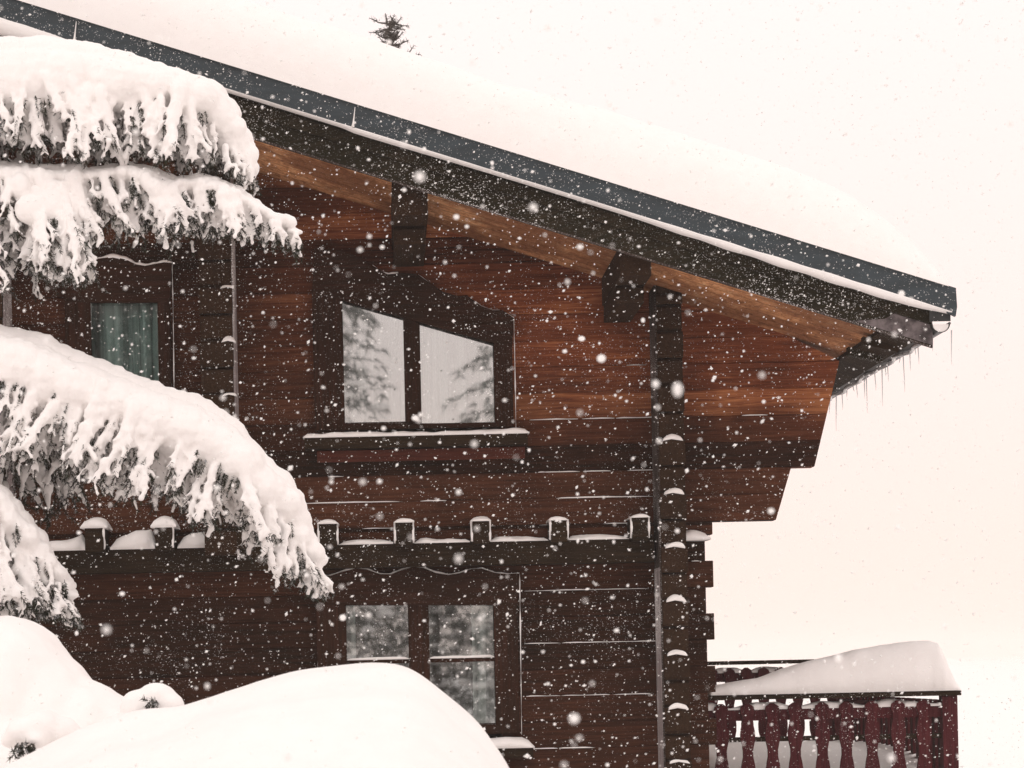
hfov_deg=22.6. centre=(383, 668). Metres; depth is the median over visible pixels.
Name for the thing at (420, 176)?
falling snow
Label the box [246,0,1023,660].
sky
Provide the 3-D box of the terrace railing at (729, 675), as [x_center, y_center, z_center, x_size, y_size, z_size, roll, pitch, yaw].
[3.436,0.577,23.240,1.551,1.300,0.200,-1,0,0]
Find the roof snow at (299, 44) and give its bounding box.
[19,0,948,286]
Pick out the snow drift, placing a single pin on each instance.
(816, 676)
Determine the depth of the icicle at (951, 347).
16.40 m
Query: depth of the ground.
81.52 m
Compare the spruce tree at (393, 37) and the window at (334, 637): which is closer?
the window at (334, 637)
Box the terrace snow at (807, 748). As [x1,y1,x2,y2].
[709,740,917,767]
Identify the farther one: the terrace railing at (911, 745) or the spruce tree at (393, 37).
the spruce tree at (393, 37)
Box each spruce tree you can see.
[0,35,336,632]
[369,13,409,47]
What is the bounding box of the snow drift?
[708,641,960,694]
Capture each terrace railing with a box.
[707,659,844,741]
[708,690,960,767]
[836,697,939,767]
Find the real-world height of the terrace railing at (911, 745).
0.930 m
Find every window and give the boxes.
[62,253,174,386]
[303,249,529,462]
[316,567,534,757]
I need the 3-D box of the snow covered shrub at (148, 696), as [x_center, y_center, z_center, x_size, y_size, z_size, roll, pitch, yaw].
[-0.976,0.189,10.715,0.447,0.257,0.330,-1,0,42]
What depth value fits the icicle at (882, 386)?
18.42 m
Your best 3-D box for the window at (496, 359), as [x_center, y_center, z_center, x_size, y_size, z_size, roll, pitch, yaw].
[0.211,-2.207,17.960,1.575,1.495,0.358,-1,0,0]
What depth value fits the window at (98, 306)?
17.93 m
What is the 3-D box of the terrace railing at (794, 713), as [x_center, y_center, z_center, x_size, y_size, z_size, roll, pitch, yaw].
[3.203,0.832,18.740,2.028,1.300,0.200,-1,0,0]
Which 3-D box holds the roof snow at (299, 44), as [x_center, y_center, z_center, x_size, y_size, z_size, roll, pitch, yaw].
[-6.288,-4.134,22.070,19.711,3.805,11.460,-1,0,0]
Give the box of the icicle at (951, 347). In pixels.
[951,330,951,364]
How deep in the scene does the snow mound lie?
8.30 m
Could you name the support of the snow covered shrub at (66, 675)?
on the snow mound
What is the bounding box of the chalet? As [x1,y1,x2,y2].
[0,0,956,767]
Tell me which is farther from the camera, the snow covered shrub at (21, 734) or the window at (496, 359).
the window at (496, 359)
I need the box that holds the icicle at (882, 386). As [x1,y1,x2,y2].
[881,369,882,403]
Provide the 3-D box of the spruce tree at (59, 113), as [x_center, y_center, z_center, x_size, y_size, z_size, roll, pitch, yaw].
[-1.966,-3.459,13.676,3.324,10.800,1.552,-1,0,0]
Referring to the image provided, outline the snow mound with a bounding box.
[1,663,508,767]
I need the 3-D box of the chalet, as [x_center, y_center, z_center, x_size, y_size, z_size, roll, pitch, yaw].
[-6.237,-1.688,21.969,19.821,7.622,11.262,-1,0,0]
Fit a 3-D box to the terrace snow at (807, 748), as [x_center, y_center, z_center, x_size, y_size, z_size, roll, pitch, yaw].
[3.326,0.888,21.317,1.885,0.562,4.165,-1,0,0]
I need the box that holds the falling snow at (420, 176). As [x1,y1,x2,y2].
[0,0,1023,767]
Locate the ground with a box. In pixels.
[707,657,1023,767]
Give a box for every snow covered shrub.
[0,616,123,767]
[1,710,80,761]
[102,683,183,720]

